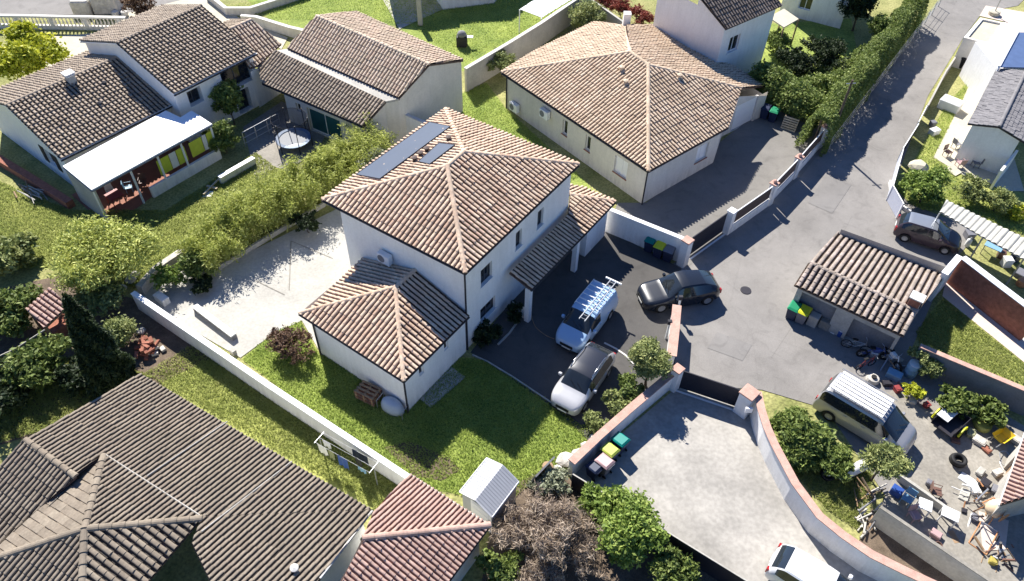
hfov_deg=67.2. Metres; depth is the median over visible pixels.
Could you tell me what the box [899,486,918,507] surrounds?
garden chair
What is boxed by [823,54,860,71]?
dark bush
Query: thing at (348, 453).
clothes airer
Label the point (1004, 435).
wheelbarrow
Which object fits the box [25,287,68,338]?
well shelter
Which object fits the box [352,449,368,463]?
towel
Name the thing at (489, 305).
window
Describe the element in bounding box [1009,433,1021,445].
sack
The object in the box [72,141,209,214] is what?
terrace
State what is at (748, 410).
letterbox
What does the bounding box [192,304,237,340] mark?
cover roller
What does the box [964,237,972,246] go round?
gas bottle
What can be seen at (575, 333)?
parked van
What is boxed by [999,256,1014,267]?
box
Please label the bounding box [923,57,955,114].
garden wall
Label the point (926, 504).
table
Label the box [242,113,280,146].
fence
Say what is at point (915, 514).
garden chair
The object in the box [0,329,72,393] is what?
ivy bush
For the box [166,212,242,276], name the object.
bamboo clump
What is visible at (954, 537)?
scrap board
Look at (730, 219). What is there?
gate pillar
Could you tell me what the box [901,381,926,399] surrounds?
shrub
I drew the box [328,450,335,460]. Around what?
trousers
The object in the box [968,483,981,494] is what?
box
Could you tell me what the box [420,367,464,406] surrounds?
doorstep
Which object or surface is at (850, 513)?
grass
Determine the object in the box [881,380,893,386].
tool box
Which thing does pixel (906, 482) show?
retaining wall
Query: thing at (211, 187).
wooden seesaw
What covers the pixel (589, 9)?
shrub
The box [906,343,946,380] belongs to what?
shrub
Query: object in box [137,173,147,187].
garden chair
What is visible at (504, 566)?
shrub
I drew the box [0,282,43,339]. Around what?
shrub
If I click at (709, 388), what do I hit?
sliding gate
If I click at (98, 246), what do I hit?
tree
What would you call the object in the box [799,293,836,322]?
garage door
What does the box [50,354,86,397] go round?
shrub
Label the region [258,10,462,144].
house
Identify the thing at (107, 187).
garden chair
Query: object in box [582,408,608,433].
shrub
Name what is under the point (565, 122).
window
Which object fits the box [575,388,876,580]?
courtyard
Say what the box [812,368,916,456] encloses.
parked van
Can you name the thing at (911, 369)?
drum
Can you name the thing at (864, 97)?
wire fence
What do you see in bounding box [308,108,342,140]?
window
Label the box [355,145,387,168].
shrub
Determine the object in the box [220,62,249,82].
window
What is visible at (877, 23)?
dark tree
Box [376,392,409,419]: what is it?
covered furniture
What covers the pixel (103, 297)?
shrub
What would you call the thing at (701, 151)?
window
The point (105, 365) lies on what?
cypress tree
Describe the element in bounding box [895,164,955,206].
garden tree
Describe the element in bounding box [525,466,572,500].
shrub
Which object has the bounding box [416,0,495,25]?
house
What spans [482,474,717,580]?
garden soil
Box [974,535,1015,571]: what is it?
scrap heap
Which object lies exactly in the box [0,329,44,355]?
cable
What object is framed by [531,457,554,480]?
panel board
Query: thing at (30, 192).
stick pile
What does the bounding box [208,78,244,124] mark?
tree
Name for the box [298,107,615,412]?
house
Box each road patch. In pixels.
[708,332,751,360]
[808,175,850,212]
[852,95,890,140]
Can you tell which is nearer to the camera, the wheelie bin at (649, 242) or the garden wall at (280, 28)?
the wheelie bin at (649, 242)
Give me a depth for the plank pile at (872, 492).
35.95 m
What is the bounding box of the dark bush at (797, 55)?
[774,46,817,68]
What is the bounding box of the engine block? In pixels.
[978,476,991,490]
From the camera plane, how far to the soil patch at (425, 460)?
37.53 m
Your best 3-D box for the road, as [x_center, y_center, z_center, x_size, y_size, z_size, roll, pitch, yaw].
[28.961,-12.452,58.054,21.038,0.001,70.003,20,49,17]
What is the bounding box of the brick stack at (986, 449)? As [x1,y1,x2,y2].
[981,445,991,453]
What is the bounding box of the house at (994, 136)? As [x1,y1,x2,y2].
[955,69,1023,173]
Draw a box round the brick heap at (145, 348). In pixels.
[134,335,165,359]
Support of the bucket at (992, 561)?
on the yard at (932, 450)
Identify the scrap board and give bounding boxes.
[948,530,959,542]
[958,472,977,484]
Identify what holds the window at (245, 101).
in the house at (122, 77)
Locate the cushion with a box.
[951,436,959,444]
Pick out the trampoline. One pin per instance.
(291, 138)
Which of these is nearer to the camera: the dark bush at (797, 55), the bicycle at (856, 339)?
the bicycle at (856, 339)
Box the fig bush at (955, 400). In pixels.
[935,382,979,419]
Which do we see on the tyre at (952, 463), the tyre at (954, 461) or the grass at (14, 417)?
the tyre at (954, 461)
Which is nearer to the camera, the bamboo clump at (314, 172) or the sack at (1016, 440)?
the sack at (1016, 440)
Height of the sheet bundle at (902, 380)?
0.250 m
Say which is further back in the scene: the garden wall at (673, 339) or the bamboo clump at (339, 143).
the bamboo clump at (339, 143)
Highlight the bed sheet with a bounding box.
[317,444,328,455]
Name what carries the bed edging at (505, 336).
on the driveway at (531, 355)
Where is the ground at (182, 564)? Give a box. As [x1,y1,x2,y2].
[0,0,1023,580]
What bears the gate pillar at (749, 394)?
on the courtyard
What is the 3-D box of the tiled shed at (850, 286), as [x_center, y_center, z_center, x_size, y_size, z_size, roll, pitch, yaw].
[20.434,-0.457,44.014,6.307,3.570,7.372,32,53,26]
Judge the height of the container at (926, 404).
0.300 m
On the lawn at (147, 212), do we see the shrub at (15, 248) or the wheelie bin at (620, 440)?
the shrub at (15, 248)
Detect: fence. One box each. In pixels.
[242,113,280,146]
[571,474,747,580]
[827,0,940,151]
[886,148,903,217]
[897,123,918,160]
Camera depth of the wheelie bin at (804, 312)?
43.54 m
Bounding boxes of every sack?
[971,433,987,446]
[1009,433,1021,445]
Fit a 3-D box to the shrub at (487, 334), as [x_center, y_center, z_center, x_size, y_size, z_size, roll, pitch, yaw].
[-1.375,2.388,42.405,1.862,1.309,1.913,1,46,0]
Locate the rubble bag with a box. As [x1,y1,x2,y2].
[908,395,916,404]
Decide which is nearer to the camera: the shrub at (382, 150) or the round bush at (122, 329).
the round bush at (122, 329)
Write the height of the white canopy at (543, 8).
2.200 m
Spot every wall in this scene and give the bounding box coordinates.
[0,155,75,208]
[130,291,408,484]
[135,249,182,294]
[208,0,297,14]
[218,156,255,183]
[240,14,302,37]
[405,113,425,134]
[464,0,581,91]
[568,371,673,477]
[582,0,622,23]
[605,208,683,260]
[667,304,681,369]
[730,186,772,232]
[749,391,935,580]
[774,159,798,198]
[799,129,824,170]
[869,505,992,580]
[896,474,946,511]
[912,344,1023,415]
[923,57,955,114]
[927,254,962,301]
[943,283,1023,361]
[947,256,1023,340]
[989,150,1017,189]
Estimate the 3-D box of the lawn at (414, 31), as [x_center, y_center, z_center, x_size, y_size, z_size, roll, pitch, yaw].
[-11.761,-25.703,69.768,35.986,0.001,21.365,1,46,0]
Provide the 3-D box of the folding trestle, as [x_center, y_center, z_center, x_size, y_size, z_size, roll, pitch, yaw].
[21.513,11.119,34.965,1.357,0.705,0.946,-35,56,-30]
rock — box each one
[124,275,136,283]
[137,327,145,334]
[555,452,572,467]
[907,159,928,171]
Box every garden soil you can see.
[0,276,208,444]
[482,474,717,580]
[859,509,952,580]
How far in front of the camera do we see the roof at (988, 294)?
44.21 m
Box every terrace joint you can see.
[289,241,291,289]
[292,241,331,257]
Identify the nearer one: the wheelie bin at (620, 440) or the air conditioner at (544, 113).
the wheelie bin at (620, 440)
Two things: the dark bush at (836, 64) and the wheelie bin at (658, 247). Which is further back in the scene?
the dark bush at (836, 64)
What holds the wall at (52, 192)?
on the ground at (182, 564)
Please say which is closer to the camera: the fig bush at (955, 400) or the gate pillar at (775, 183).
the fig bush at (955, 400)
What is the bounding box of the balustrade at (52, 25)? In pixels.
[0,14,126,29]
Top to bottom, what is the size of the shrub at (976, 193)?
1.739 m
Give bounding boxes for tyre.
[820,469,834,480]
[949,453,963,467]
[950,453,967,466]
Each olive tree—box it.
[626,336,673,386]
[858,438,915,481]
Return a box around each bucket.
[925,478,932,487]
[970,512,979,521]
[988,556,997,565]
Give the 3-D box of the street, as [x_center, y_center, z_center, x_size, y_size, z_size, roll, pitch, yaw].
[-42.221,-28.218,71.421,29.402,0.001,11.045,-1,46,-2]
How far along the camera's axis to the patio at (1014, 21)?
69.80 m
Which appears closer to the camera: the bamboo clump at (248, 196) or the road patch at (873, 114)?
the bamboo clump at (248, 196)
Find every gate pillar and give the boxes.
[669,363,685,392]
[676,235,694,267]
[722,207,737,234]
[733,383,760,418]
[768,179,779,205]
[793,153,804,179]
[819,123,827,147]
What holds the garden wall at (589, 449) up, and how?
on the ground at (182, 564)
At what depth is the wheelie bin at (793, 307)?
43.74 m
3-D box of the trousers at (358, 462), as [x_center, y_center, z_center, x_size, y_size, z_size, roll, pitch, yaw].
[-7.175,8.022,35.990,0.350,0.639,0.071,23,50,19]
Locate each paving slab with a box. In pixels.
[944,163,963,175]
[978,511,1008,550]
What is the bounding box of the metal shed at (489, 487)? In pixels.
[459,457,518,533]
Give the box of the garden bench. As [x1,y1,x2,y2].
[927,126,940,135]
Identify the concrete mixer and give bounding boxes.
[973,497,1009,526]
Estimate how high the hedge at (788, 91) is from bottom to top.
3.204 m
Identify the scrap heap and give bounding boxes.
[951,478,989,526]
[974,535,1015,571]
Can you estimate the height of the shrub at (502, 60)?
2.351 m
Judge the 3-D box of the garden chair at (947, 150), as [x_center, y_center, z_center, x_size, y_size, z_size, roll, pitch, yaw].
[31.261,-9.995,55.220,0.495,0.854,0.550,-20,50,-19]
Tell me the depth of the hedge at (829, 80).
59.40 m
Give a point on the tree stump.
(546, 462)
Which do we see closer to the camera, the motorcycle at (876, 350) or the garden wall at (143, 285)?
the motorcycle at (876, 350)
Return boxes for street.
[0,0,178,14]
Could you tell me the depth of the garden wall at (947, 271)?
44.65 m
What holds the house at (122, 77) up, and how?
on the ground at (182, 564)
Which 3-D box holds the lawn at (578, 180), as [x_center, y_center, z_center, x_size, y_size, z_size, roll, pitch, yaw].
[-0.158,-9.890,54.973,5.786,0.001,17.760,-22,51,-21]
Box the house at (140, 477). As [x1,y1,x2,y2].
[0,373,372,580]
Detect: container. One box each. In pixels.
[893,385,902,393]
[922,401,931,408]
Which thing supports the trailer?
on the yard at (932, 450)
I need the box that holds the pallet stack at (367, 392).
[354,380,382,406]
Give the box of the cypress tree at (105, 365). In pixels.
[61,292,149,401]
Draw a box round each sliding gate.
[676,371,740,410]
[690,213,727,258]
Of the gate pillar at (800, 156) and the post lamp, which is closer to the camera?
the gate pillar at (800, 156)
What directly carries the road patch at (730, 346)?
on the road
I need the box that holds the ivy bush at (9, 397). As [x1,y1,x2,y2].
[0,355,32,414]
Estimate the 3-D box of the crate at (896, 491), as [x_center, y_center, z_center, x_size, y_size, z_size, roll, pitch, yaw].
[18.276,9.546,36.593,0.520,0.450,0.420,35,55,28]
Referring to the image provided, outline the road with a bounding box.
[674,0,1022,495]
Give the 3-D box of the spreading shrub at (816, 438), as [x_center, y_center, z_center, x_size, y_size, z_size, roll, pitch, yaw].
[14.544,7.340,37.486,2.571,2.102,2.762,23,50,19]
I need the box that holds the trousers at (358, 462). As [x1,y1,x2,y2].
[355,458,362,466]
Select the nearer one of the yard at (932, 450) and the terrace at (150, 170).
the yard at (932, 450)
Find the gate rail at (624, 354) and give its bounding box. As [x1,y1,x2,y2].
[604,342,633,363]
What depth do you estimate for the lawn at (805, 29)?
67.39 m
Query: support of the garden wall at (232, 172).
on the lawn at (147, 212)
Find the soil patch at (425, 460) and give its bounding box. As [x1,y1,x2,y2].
[385,441,460,479]
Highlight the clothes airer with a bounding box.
[314,432,377,484]
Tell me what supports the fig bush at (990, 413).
on the yard at (932, 450)
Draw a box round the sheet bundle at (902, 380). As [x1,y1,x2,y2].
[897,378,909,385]
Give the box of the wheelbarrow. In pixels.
[986,427,1015,447]
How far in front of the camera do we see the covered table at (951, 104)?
59.25 m
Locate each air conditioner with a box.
[377,249,393,266]
[509,100,519,113]
[539,107,549,120]
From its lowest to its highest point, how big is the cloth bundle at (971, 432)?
0.300 m
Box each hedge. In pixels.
[748,58,825,122]
[794,0,928,156]
[797,43,868,95]
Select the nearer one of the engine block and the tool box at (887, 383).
the engine block
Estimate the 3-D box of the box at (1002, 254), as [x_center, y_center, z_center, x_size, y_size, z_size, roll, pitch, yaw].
[30.590,-2.280,48.102,0.420,0.500,0.420,17,48,14]
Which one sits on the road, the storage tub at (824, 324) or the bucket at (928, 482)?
the storage tub at (824, 324)
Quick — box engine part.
[865,373,878,385]
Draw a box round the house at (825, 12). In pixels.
[780,0,847,28]
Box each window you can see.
[38,145,62,171]
[186,87,199,102]
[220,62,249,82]
[238,88,248,110]
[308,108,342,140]
[480,263,493,288]
[480,298,496,323]
[515,230,522,251]
[536,210,543,230]
[561,120,567,137]
[583,136,590,153]
[612,156,627,180]
[694,143,706,164]
[726,34,738,54]
[799,0,812,9]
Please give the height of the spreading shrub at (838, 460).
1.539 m
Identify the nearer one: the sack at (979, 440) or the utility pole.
the sack at (979, 440)
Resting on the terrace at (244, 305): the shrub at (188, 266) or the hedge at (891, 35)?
the shrub at (188, 266)
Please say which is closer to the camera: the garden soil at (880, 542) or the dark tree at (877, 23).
the garden soil at (880, 542)
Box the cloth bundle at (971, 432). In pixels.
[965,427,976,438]
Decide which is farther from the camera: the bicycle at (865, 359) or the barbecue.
the barbecue
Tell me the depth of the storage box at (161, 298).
44.13 m
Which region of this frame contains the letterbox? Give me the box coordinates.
[744,407,752,412]
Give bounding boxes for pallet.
[780,115,799,132]
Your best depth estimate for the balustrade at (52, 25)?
65.49 m
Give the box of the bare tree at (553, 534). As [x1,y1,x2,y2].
[488,480,607,580]
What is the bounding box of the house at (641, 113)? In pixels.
[501,11,767,204]
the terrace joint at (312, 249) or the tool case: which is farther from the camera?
the terrace joint at (312, 249)
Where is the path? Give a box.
[46,0,287,66]
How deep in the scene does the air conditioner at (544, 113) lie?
54.71 m
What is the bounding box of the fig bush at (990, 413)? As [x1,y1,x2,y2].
[972,393,1008,428]
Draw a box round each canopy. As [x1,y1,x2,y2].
[519,0,569,33]
[773,9,798,44]
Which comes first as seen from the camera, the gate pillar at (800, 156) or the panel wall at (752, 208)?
the panel wall at (752, 208)
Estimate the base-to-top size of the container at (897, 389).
0.350 m
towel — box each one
[322,439,331,448]
[337,455,348,468]
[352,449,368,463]
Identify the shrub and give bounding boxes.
[0,229,39,276]
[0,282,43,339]
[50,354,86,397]
[72,279,126,317]
[149,262,187,290]
[176,248,216,278]
[189,273,212,295]
[201,117,240,152]
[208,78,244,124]
[265,324,314,364]
[287,209,321,232]
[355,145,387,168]
[472,317,503,348]
[474,546,524,580]
[486,47,516,76]
[505,300,522,323]
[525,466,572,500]
[568,0,607,28]
[574,481,608,517]
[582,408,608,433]
[587,484,670,570]
[595,0,617,9]
[600,389,631,416]
[609,0,632,18]
[613,372,644,400]
[627,3,654,24]
[645,542,701,580]
[767,27,793,53]
[769,405,812,445]
[780,438,820,473]
[782,60,815,77]
[784,412,838,464]
[817,442,854,482]
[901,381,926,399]
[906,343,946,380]
[952,172,992,204]
[981,186,1022,213]
[1006,203,1023,221]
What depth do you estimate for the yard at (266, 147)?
55.47 m
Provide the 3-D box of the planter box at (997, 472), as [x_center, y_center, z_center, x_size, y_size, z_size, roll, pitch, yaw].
[23.612,8.875,37.458,0.520,0.300,0.320,-14,48,-14]
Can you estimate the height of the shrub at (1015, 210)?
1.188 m
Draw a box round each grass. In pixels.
[0,355,152,441]
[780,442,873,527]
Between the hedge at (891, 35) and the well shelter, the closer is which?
the well shelter
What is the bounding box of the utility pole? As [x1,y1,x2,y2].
[835,79,855,121]
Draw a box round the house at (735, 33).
[653,0,781,72]
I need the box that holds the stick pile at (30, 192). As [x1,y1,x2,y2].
[13,180,47,204]
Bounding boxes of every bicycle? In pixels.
[841,337,870,350]
[855,351,877,369]
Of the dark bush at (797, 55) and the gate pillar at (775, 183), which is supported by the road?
the gate pillar at (775, 183)
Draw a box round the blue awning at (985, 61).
[959,31,1023,101]
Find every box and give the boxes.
[152,291,170,306]
[228,348,236,355]
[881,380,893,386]
[962,229,976,240]
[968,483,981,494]
[975,466,986,476]
[991,468,1004,477]
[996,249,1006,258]
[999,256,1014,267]
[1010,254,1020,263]
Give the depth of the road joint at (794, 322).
43.46 m
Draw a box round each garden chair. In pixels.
[104,183,113,192]
[121,181,133,193]
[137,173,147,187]
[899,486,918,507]
[906,503,924,523]
[929,481,943,499]
[942,143,953,157]
[951,137,962,148]
[954,158,968,167]
[970,159,984,168]
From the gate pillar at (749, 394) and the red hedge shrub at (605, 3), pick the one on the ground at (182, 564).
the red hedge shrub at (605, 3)
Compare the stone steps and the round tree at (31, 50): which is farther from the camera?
the stone steps
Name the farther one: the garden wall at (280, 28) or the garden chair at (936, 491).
the garden wall at (280, 28)
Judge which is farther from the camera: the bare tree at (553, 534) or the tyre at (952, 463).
the tyre at (952, 463)
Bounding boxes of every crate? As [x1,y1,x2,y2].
[885,367,903,381]
[889,483,904,498]
[929,527,942,540]
[1014,267,1023,277]
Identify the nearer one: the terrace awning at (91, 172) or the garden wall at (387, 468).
the garden wall at (387, 468)
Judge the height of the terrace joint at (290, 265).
0.001 m
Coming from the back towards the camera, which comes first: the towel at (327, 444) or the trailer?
the trailer
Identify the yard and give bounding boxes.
[243,101,324,180]
[882,391,1023,580]
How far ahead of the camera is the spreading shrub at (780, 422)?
37.79 m
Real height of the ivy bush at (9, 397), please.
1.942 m
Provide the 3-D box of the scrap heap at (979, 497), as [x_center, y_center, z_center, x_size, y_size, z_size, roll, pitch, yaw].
[21.819,10.117,36.360,1.858,1.468,2.905,1,46,0]
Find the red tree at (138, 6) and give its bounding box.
[119,0,156,17]
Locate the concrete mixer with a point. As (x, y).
(990, 505)
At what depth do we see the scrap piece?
36.05 m
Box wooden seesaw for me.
[202,179,218,197]
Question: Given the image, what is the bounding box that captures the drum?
[903,359,921,378]
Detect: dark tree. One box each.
[836,0,878,30]
[866,12,894,37]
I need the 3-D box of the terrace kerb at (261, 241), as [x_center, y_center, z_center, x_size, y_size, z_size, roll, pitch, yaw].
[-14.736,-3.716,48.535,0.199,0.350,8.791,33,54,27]
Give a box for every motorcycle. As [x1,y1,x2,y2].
[856,343,889,359]
[883,346,902,371]
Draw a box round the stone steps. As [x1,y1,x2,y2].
[69,0,127,16]
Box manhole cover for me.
[740,286,750,293]
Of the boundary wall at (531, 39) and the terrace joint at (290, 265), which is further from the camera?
the boundary wall at (531, 39)
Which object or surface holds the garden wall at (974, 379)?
on the ground at (182, 564)
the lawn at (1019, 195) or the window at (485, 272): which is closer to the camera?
the window at (485, 272)
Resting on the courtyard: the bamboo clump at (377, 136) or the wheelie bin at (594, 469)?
the wheelie bin at (594, 469)
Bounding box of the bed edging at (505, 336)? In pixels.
[497,324,516,344]
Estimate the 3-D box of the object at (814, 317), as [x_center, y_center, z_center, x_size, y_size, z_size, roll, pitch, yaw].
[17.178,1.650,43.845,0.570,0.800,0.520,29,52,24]
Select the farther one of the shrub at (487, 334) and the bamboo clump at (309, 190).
the bamboo clump at (309, 190)
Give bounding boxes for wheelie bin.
[585,459,602,481]
[594,453,614,478]
[600,441,619,461]
[610,431,629,456]
[644,236,655,252]
[653,240,666,258]
[663,244,675,262]
[760,103,772,119]
[768,106,780,122]
[785,300,801,320]
[795,303,812,324]
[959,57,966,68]
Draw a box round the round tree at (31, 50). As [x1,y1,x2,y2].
[0,20,73,80]
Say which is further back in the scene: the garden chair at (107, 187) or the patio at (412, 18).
the patio at (412, 18)
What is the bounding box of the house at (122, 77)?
[0,4,281,185]
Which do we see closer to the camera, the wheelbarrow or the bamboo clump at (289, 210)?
the wheelbarrow
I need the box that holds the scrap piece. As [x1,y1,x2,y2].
[961,507,966,513]
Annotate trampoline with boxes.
[270,108,312,154]
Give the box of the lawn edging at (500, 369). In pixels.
[472,354,550,402]
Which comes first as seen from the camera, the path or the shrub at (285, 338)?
the shrub at (285, 338)
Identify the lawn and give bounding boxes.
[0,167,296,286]
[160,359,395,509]
[242,322,586,494]
[248,0,570,70]
[461,83,592,190]
[748,19,859,118]
[897,85,1023,233]
[917,297,1023,385]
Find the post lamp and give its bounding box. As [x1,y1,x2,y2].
[988,0,1000,16]
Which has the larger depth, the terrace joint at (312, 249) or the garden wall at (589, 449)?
the terrace joint at (312, 249)
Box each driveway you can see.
[470,232,680,439]
[616,111,827,265]
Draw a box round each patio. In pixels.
[384,0,474,28]
[934,88,1023,190]
[980,6,1023,42]
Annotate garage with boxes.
[340,474,490,580]
[952,18,1003,68]
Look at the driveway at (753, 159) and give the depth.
53.09 m
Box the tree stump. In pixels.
[542,461,552,472]
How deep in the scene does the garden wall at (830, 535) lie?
34.66 m
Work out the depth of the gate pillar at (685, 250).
46.25 m
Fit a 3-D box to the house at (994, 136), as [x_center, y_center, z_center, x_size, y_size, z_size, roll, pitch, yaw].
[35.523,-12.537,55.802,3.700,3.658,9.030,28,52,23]
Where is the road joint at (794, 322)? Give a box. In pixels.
[771,218,850,357]
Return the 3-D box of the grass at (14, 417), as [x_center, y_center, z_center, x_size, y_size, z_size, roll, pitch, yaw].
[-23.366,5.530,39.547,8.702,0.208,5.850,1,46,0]
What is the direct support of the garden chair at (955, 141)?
on the patio at (959, 129)
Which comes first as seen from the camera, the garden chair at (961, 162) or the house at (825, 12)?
the garden chair at (961, 162)
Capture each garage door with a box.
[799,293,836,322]
[845,319,894,352]
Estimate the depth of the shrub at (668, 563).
32.62 m
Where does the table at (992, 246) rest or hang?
on the ground at (182, 564)
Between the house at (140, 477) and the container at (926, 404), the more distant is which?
the container at (926, 404)
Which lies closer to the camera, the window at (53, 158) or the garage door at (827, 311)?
the garage door at (827, 311)
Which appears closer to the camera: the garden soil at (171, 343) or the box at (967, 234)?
the garden soil at (171, 343)
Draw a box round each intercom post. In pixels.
[665,319,671,338]
[678,295,682,304]
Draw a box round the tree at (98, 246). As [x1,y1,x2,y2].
[41,213,167,298]
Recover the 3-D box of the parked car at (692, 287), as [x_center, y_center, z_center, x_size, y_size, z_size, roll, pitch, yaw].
[9.739,-0.152,44.779,4.765,1.647,2.326,-9,47,-10]
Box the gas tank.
[840,460,867,479]
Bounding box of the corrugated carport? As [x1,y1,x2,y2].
[935,200,1023,284]
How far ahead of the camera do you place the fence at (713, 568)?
33.52 m
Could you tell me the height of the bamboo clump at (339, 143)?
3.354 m
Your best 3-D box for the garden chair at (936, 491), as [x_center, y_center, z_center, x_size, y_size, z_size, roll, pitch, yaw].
[20.041,9.476,36.422,0.550,0.854,0.495,15,48,12]
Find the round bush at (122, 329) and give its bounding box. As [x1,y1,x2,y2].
[99,312,140,348]
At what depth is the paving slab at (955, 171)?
54.26 m
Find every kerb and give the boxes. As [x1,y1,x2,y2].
[218,202,325,269]
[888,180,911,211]
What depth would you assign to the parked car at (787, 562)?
32.75 m
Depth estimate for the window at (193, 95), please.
54.04 m
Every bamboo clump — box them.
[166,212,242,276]
[178,200,251,262]
[205,188,267,249]
[221,170,299,240]
[236,167,306,231]
[257,154,323,213]
[278,144,338,205]
[293,142,364,193]
[322,133,373,184]
[337,112,398,159]
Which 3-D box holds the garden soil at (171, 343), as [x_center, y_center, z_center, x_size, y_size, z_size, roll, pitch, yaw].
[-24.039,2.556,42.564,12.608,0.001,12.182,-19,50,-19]
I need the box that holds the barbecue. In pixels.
[456,30,472,47]
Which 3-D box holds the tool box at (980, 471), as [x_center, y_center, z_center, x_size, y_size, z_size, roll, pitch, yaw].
[22.820,8.838,37.509,0.520,0.250,0.320,-31,54,-27]
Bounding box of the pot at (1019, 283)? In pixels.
[1015,277,1023,287]
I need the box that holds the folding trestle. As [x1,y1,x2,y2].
[968,521,998,554]
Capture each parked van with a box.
[556,279,618,353]
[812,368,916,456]
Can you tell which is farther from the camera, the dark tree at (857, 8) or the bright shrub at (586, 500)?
the dark tree at (857, 8)
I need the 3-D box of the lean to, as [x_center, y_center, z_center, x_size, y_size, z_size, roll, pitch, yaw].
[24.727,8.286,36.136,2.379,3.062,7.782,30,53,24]
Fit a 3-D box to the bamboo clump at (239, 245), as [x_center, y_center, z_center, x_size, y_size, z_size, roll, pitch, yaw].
[-17.675,-3.509,46.541,4.413,2.868,4.233,1,46,0]
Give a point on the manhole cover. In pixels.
(745, 290)
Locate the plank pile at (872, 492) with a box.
[854,477,887,538]
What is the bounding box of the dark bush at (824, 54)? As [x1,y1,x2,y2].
[799,35,847,69]
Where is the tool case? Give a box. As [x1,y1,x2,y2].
[990,483,998,494]
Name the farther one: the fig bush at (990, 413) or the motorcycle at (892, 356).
the motorcycle at (892, 356)
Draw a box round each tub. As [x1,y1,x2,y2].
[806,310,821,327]
[818,317,830,330]
[973,421,992,432]
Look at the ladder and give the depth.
42.47 m
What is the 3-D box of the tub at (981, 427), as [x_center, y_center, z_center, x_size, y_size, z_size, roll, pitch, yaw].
[24.047,6.869,39.316,0.824,0.390,0.824,1,46,0]
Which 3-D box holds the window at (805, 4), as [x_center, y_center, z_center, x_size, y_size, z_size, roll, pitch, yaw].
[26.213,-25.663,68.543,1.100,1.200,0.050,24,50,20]
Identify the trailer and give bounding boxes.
[931,407,970,438]
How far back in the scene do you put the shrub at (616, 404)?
39.03 m
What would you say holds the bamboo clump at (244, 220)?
on the ground at (182, 564)
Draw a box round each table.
[104,189,126,207]
[915,497,932,517]
[936,505,959,528]
[937,94,964,114]
[980,241,1002,259]
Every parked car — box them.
[551,342,615,416]
[636,270,721,312]
[764,543,852,580]
[893,212,961,254]
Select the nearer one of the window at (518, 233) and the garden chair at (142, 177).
the window at (518, 233)
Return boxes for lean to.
[984,434,1023,522]
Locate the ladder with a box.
[579,276,621,321]
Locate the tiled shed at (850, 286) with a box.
[793,229,944,357]
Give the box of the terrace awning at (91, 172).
[63,110,221,222]
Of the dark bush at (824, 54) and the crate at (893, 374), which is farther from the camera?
the dark bush at (824, 54)
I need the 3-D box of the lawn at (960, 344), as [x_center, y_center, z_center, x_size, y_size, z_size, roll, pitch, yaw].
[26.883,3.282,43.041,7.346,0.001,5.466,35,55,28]
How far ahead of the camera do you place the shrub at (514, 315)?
43.39 m
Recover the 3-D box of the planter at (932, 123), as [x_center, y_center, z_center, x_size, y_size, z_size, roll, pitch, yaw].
[31.719,-12.587,58.013,0.420,0.400,0.420,-11,48,-12]
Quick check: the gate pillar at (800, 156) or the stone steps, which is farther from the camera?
the stone steps
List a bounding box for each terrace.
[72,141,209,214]
[136,209,350,357]
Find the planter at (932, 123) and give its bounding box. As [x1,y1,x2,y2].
[928,120,937,126]
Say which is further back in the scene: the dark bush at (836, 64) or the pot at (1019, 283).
the dark bush at (836, 64)
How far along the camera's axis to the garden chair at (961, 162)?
54.11 m
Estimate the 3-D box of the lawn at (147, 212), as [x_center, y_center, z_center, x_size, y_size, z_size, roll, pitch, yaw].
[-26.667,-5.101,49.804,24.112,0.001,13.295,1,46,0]

